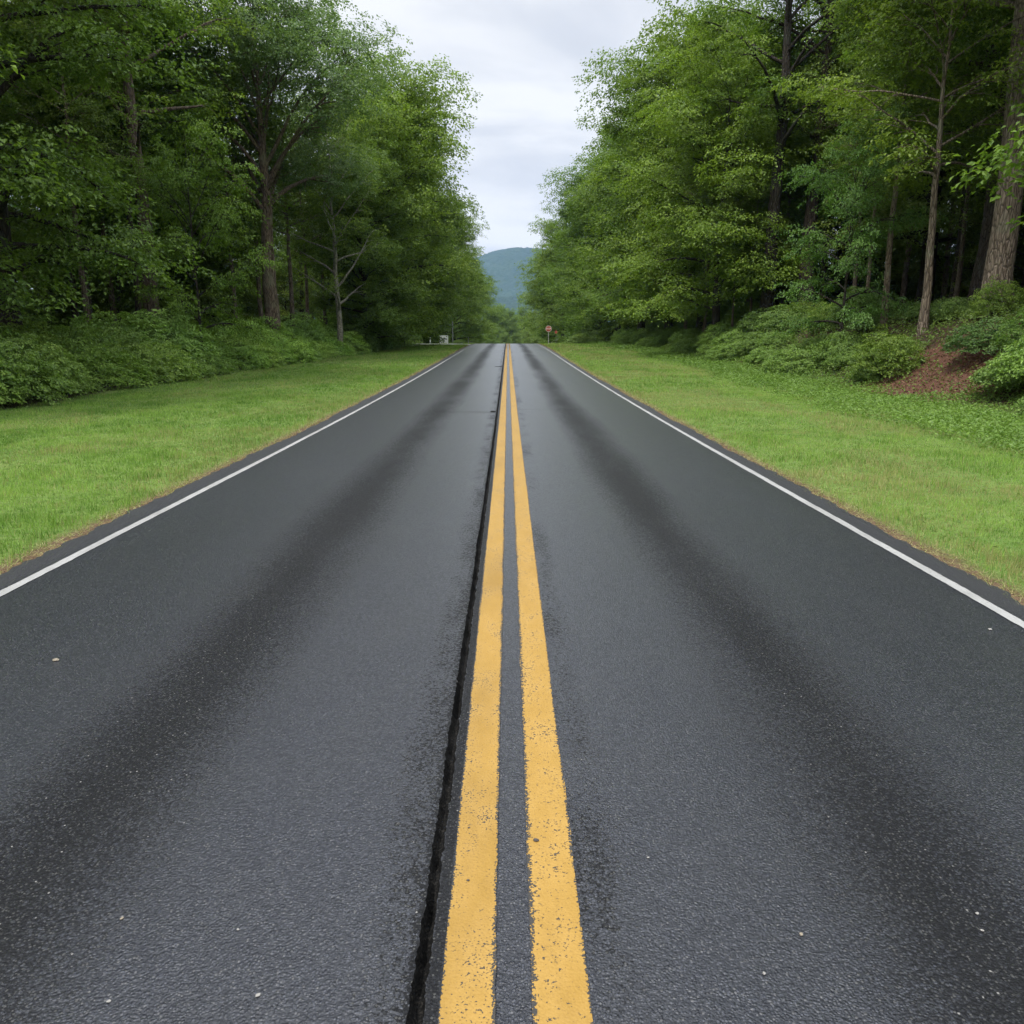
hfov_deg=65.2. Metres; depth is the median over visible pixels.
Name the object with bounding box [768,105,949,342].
understory tree
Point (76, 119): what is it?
slim tree
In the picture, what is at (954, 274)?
slim tree
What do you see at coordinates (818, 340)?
shrub
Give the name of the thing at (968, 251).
understory tree
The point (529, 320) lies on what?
broadleaf tree
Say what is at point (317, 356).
shrub
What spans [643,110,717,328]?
slim tree
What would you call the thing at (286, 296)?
understory tree
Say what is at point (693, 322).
shrub
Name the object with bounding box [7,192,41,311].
understory tree
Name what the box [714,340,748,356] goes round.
shrub
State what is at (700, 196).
slim tree
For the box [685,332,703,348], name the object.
shrub
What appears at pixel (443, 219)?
broadleaf tree
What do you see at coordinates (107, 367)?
shrub
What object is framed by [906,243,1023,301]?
shrub
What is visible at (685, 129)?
maple tree
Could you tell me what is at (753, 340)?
shrub
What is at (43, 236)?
understory tree
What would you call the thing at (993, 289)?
shrub
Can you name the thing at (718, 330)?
shrub
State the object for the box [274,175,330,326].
forest tree
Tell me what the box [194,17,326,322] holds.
slim tree
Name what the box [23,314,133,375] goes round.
shrub
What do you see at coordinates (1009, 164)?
forest tree
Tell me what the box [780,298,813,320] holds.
shrub
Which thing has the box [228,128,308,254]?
slim tree
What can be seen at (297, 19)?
oak tree
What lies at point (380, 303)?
broadleaf tree
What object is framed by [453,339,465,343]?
shrub
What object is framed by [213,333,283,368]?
shrub
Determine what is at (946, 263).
slim tree
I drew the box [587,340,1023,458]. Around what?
weeds
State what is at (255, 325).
shrub
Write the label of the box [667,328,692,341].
shrub
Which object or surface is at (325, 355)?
shrub
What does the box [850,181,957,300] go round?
understory tree
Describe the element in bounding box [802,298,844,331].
shrub
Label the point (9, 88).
forest tree
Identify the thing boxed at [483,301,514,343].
broadleaf tree
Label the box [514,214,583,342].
broadleaf tree
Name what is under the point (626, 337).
shrub
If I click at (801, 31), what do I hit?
forest tree
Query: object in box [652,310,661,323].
shrub
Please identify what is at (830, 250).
understory tree
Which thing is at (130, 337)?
shrub
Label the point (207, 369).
shrub
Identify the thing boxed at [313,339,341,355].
shrub
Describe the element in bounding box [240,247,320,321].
understory tree
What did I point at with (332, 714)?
road
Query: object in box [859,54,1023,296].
forest tree
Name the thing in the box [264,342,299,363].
shrub
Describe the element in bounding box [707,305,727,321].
shrub
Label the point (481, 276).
broadleaf tree
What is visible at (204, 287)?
understory tree
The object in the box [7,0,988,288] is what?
sky
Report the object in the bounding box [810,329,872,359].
shrub
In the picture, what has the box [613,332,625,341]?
shrub
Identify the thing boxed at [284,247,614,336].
hill
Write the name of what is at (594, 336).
shrub
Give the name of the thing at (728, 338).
shrub
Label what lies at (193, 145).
slim tree
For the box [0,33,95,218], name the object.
maple tree
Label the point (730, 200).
slim tree
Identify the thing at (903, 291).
slim tree
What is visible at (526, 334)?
broadleaf tree
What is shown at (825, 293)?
shrub
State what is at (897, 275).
understory tree
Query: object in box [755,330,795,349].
shrub
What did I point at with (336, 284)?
slender tree
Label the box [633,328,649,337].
shrub
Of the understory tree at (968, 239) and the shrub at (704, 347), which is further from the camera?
the shrub at (704, 347)
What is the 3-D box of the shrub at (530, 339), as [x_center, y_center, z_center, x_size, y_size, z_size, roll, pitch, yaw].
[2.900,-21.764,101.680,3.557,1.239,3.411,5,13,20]
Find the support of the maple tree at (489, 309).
on the ground at (894, 530)
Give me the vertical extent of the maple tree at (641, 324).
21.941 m
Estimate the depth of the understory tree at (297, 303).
88.28 m
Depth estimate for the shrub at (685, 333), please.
55.61 m
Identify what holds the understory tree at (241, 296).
on the ground at (894, 530)
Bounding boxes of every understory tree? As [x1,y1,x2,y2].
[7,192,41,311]
[11,199,134,320]
[11,206,108,305]
[69,199,203,317]
[84,179,255,323]
[90,202,210,323]
[110,112,288,350]
[174,228,262,326]
[213,267,255,315]
[234,261,285,317]
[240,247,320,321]
[253,256,319,321]
[277,275,327,326]
[277,280,310,320]
[278,262,324,320]
[729,199,825,303]
[735,218,817,306]
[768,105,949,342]
[817,181,947,301]
[817,214,840,272]
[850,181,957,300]
[858,145,1023,288]
[931,152,1023,299]
[939,184,1023,297]
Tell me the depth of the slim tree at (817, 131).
42.89 m
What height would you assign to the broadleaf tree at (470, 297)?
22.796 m
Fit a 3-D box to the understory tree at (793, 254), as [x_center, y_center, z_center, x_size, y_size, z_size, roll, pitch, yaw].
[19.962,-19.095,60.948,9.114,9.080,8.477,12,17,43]
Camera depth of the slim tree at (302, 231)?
55.58 m
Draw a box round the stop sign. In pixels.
[546,326,550,343]
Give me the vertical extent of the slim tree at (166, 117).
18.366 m
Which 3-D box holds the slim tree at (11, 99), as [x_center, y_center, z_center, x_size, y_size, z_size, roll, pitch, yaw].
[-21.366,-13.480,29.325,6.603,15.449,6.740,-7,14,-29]
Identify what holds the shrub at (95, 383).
on the ground at (894, 530)
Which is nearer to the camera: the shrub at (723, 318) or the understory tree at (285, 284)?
the shrub at (723, 318)
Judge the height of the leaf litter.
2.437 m
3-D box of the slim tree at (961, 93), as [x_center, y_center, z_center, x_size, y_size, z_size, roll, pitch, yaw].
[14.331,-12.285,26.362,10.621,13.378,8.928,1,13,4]
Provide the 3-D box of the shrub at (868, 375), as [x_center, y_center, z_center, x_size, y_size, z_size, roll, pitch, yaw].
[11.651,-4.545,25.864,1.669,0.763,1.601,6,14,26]
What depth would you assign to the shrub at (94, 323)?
30.66 m
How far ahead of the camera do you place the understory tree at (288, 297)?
85.61 m
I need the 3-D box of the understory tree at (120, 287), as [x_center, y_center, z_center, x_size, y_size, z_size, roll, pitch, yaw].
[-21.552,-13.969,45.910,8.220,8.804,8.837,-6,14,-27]
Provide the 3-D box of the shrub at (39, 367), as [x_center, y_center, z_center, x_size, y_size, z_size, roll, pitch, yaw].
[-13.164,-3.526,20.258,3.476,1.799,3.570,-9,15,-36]
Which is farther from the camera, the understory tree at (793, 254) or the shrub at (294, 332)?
the understory tree at (793, 254)
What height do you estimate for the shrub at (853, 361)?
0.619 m
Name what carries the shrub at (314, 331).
on the ground at (894, 530)
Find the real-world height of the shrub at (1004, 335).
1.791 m
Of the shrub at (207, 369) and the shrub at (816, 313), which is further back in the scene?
the shrub at (816, 313)
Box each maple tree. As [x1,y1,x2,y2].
[0,0,246,332]
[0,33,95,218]
[457,265,501,343]
[514,305,532,343]
[575,103,683,334]
[579,18,847,335]
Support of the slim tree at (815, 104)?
on the ground at (894, 530)
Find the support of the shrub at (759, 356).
on the ground at (894, 530)
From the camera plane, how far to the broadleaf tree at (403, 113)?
61.62 m
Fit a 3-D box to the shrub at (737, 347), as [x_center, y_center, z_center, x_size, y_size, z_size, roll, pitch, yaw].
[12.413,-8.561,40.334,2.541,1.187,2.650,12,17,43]
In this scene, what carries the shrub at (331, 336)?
on the ground at (894, 530)
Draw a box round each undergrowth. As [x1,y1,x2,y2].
[3,336,422,401]
[632,292,1023,402]
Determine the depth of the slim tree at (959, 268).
33.03 m
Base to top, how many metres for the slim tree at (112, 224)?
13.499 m
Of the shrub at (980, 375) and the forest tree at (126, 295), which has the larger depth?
the forest tree at (126, 295)
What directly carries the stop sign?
on the ground at (894, 530)
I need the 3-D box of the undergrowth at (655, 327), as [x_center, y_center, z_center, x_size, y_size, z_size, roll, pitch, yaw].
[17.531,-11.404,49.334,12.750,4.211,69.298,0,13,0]
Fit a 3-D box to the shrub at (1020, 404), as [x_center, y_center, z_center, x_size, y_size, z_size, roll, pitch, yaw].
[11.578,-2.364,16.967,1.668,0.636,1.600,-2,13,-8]
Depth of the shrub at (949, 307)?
27.24 m
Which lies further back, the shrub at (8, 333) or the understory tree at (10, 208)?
the understory tree at (10, 208)
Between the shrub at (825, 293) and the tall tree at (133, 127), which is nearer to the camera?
the tall tree at (133, 127)
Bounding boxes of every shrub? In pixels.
[0,308,73,362]
[0,326,60,384]
[0,338,72,404]
[0,357,31,404]
[1,332,93,398]
[16,270,109,337]
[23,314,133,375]
[43,360,105,393]
[44,344,157,390]
[55,326,167,360]
[62,310,207,370]
[69,342,184,383]
[99,308,224,359]
[126,341,203,381]
[129,323,224,356]
[176,353,216,378]
[187,351,234,374]
[207,318,282,344]
[208,338,248,365]
[210,340,273,369]
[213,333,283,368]
[243,316,292,345]
[248,345,285,366]
[256,328,318,362]
[264,321,305,338]
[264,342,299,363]
[277,340,322,360]
[280,312,331,342]
[296,327,337,343]
[297,337,327,357]
[297,339,325,360]
[298,323,336,341]
[312,311,359,330]
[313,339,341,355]
[321,326,350,336]
[331,331,371,353]
[334,323,381,351]
[339,343,358,354]
[372,327,392,349]
[409,330,448,343]
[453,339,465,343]
[521,336,546,343]
[566,333,592,342]
[571,328,610,342]
[610,328,628,341]
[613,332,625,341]
[618,331,635,342]
[624,326,647,333]
[629,327,651,337]
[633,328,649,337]
[635,332,650,340]
[635,337,650,344]
[642,333,653,340]
[644,337,670,347]
[649,329,670,338]
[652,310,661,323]
[658,326,684,340]
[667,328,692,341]
[667,337,693,353]
[674,314,696,326]
[675,338,696,353]
[677,328,699,339]
[683,313,696,325]
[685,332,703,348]
[696,341,725,352]
[697,320,743,343]
[704,344,729,359]
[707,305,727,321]
[711,328,754,347]
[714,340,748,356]
[720,300,736,321]
[720,304,753,324]
[724,300,756,327]
[731,330,765,352]
[736,307,777,330]
[741,331,783,349]
[743,346,775,362]
[749,298,780,315]
[755,303,809,332]
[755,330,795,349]
[760,344,828,374]
[760,353,788,366]
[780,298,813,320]
[784,336,826,355]
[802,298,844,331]
[804,304,831,319]
[807,332,837,349]
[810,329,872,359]
[814,266,867,305]
[820,348,857,366]
[825,285,897,320]
[842,324,927,378]
[844,360,895,382]
[845,311,888,330]
[847,349,880,363]
[862,335,920,357]
[876,260,917,300]
[899,303,939,318]
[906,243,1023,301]
[929,296,974,320]
[939,316,1023,354]
[966,274,1023,317]
[966,349,1023,391]
[987,336,1023,382]
[989,306,1023,356]
[1014,396,1023,413]
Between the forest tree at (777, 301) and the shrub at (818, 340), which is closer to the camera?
the shrub at (818, 340)
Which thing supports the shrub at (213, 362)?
on the ground at (894, 530)
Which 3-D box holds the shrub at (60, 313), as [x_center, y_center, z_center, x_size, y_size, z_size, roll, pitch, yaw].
[-23.368,-9.788,38.729,7.246,3.829,7.054,0,13,-1]
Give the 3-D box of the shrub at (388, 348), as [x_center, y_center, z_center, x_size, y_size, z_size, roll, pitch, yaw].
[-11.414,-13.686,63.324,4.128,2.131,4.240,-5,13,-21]
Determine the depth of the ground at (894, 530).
13.11 m
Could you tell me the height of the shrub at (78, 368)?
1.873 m
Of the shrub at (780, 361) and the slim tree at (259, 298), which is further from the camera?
the slim tree at (259, 298)
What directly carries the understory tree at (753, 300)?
on the ground at (894, 530)
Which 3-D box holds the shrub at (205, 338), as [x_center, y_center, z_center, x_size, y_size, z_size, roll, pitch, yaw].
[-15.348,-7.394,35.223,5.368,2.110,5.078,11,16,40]
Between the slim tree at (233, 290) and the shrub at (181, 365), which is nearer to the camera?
the shrub at (181, 365)
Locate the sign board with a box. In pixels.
[440,335,447,343]
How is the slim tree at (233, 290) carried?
on the ground at (894, 530)
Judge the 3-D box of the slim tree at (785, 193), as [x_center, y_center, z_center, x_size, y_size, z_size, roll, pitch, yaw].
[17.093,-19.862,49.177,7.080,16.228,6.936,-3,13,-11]
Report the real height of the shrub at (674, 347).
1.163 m
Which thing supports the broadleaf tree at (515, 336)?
on the ground at (894, 530)
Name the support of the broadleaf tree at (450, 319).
on the ground at (894, 530)
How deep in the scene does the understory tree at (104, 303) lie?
44.47 m
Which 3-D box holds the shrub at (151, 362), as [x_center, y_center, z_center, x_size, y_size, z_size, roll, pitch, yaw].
[-13.289,-4.978,27.073,3.876,1.527,4.097,2,13,9]
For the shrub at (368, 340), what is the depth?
58.19 m
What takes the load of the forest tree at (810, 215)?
on the ground at (894, 530)
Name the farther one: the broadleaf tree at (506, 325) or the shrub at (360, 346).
the broadleaf tree at (506, 325)
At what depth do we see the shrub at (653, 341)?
61.55 m
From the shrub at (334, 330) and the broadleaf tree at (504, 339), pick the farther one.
the broadleaf tree at (504, 339)
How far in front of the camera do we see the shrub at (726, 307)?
53.14 m
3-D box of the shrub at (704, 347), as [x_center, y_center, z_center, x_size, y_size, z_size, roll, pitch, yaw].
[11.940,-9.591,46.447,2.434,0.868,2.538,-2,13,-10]
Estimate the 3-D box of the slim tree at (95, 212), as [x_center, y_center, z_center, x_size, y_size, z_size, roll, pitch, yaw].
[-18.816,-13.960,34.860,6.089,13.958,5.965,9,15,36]
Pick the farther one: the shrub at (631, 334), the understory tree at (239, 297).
the shrub at (631, 334)
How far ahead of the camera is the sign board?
86.53 m
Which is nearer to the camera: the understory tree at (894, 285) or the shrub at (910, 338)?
the shrub at (910, 338)
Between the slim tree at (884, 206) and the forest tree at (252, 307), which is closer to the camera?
the slim tree at (884, 206)
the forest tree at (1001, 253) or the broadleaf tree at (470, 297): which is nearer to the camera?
the forest tree at (1001, 253)
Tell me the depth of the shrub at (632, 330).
77.76 m
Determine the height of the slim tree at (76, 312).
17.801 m
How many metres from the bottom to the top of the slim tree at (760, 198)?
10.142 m
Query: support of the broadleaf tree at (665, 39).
on the ground at (894, 530)
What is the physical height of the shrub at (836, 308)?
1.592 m
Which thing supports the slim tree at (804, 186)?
on the ground at (894, 530)
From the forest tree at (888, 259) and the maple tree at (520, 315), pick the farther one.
the maple tree at (520, 315)
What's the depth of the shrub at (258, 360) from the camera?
35.74 m
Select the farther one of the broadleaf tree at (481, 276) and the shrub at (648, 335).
the broadleaf tree at (481, 276)
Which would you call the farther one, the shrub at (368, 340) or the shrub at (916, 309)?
the shrub at (368, 340)
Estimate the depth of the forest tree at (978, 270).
32.57 m
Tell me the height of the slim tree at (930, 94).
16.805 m
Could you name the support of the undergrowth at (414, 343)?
on the ground at (894, 530)
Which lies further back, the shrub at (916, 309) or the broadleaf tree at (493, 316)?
the broadleaf tree at (493, 316)
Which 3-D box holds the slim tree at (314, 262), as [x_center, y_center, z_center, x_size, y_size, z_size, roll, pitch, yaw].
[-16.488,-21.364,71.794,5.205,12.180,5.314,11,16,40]
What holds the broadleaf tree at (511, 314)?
on the ground at (894, 530)
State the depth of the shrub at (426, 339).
91.12 m
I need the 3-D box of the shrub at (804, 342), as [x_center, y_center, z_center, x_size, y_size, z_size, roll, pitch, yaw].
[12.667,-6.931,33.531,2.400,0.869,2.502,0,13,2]
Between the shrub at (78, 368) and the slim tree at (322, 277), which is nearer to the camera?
the shrub at (78, 368)
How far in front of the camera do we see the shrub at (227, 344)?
37.12 m
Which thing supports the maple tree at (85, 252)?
on the ground at (894, 530)
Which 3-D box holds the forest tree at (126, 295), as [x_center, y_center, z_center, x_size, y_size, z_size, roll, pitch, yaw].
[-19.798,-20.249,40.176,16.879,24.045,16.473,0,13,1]
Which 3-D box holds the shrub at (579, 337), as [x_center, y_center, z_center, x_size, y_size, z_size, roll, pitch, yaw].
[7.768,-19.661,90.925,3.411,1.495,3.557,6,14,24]
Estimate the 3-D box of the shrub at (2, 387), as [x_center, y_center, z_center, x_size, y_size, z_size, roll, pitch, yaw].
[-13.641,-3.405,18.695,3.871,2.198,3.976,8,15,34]
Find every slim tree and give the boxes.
[0,0,142,328]
[0,0,157,322]
[0,0,174,325]
[0,2,142,318]
[0,21,24,163]
[8,0,220,319]
[40,67,171,325]
[57,0,237,204]
[141,37,242,312]
[170,45,291,317]
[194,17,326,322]
[211,32,350,335]
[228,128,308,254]
[250,96,359,322]
[278,89,368,323]
[297,204,343,311]
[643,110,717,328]
[658,108,752,331]
[694,172,748,263]
[697,49,813,303]
[701,182,769,326]
[715,145,795,328]
[739,37,848,311]
[767,0,865,306]
[770,0,1023,336]
[774,26,880,307]
[789,0,922,304]
[807,28,940,288]
[822,0,976,303]
[863,0,998,178]
[887,12,1006,301]
[891,13,1006,300]
[894,22,996,299]
[973,7,1013,70]
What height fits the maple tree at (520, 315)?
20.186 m
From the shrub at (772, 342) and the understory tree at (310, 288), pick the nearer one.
the shrub at (772, 342)
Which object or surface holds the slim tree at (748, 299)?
on the ground at (894, 530)
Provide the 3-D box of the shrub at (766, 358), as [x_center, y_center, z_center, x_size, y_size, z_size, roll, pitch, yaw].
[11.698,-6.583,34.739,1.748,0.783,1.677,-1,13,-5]
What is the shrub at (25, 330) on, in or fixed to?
on the ground at (894, 530)
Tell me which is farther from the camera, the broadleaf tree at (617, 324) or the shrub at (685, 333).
the broadleaf tree at (617, 324)
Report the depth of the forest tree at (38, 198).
43.56 m
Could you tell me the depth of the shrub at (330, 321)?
61.20 m
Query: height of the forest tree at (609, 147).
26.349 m
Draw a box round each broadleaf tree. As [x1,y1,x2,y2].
[281,122,433,349]
[282,34,482,337]
[308,78,489,345]
[371,140,489,342]
[406,177,469,331]
[429,203,501,342]
[440,230,496,343]
[461,277,508,343]
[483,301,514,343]
[498,308,521,343]
[498,332,511,343]
[509,332,521,343]
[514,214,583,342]
[516,244,567,342]
[521,327,535,339]
[535,188,614,341]
[537,151,652,335]
[557,115,677,340]
[565,21,745,329]
[592,0,820,328]
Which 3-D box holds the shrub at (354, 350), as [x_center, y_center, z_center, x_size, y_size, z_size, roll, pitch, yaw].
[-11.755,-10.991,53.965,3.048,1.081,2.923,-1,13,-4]
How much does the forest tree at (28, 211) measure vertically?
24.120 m
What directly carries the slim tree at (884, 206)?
on the ground at (894, 530)
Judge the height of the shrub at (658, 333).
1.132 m
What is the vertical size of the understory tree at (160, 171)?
10.829 m
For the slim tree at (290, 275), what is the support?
on the ground at (894, 530)
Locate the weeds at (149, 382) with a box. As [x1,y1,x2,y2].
[0,346,401,407]
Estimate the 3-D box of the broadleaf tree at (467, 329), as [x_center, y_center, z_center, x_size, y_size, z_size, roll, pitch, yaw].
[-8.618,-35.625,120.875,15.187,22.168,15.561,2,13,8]
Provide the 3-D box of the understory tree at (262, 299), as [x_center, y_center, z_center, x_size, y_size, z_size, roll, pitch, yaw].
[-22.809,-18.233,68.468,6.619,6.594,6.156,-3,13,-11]
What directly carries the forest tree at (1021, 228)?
on the ground at (894, 530)
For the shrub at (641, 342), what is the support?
on the ground at (894, 530)
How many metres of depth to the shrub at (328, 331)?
55.70 m
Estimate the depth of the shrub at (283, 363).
39.13 m
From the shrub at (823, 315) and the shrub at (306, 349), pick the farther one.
the shrub at (306, 349)
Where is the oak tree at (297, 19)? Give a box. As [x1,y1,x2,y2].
[96,0,409,333]
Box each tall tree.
[0,0,280,322]
[664,0,873,329]
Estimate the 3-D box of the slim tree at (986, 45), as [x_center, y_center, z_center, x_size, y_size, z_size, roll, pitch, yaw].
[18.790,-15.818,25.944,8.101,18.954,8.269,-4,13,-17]
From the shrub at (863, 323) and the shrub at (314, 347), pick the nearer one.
the shrub at (863, 323)
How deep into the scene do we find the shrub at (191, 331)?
32.12 m
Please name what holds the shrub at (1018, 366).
on the ground at (894, 530)
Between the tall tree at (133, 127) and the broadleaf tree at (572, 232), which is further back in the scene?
the broadleaf tree at (572, 232)
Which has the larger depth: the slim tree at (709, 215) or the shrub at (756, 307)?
the slim tree at (709, 215)
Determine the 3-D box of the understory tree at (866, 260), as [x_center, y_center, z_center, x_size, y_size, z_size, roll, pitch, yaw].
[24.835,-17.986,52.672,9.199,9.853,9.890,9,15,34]
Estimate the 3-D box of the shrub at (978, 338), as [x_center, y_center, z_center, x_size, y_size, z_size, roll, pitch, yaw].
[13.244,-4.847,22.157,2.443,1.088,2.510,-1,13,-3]
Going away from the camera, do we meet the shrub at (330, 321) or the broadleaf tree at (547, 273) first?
the shrub at (330, 321)
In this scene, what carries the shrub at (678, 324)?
on the ground at (894, 530)
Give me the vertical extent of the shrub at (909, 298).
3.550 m
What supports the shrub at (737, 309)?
on the ground at (894, 530)
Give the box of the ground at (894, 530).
[0,312,1023,604]
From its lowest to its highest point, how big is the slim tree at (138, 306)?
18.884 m
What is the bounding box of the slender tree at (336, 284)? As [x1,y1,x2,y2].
[273,101,396,344]
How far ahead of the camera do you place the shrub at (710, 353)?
42.93 m
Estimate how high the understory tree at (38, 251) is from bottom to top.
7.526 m
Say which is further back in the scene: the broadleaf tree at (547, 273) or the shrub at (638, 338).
the broadleaf tree at (547, 273)
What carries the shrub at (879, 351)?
on the ground at (894, 530)
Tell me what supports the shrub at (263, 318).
on the ground at (894, 530)
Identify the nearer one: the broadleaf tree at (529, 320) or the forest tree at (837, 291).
the forest tree at (837, 291)
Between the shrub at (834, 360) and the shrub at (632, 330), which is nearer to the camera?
the shrub at (834, 360)
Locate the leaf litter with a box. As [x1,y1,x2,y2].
[840,315,1021,405]
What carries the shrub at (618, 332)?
on the ground at (894, 530)
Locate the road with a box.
[0,344,1023,1023]
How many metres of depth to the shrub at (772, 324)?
39.50 m
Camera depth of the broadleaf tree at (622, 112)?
63.21 m
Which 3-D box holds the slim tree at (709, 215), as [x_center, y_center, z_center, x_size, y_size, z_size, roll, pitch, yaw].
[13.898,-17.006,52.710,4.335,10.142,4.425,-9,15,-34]
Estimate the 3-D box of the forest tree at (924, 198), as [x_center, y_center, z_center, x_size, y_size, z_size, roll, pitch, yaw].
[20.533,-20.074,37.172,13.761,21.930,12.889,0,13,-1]
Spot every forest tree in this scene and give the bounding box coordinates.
[0,0,77,143]
[0,0,170,328]
[0,0,309,331]
[0,60,27,327]
[7,194,61,292]
[191,138,299,322]
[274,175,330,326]
[593,89,662,319]
[667,28,825,308]
[681,0,938,309]
[726,0,959,305]
[779,2,1023,307]
[798,2,859,303]
[816,0,1009,325]
[825,0,1023,315]
[836,2,1012,303]
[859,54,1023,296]
[915,0,1023,233]
[987,146,1023,270]
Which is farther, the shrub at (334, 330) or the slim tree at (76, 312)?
the shrub at (334, 330)
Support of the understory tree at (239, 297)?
on the ground at (894, 530)
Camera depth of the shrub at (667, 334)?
60.41 m
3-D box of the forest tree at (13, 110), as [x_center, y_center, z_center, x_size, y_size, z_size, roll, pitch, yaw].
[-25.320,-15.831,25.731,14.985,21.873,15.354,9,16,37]
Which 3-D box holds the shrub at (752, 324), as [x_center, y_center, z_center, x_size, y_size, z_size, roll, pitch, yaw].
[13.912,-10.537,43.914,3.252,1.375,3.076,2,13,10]
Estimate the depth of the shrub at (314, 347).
45.97 m
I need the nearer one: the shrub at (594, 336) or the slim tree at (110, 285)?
the slim tree at (110, 285)
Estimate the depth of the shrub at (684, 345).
50.69 m
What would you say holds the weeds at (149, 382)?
on the ground at (894, 530)
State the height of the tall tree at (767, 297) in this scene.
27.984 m

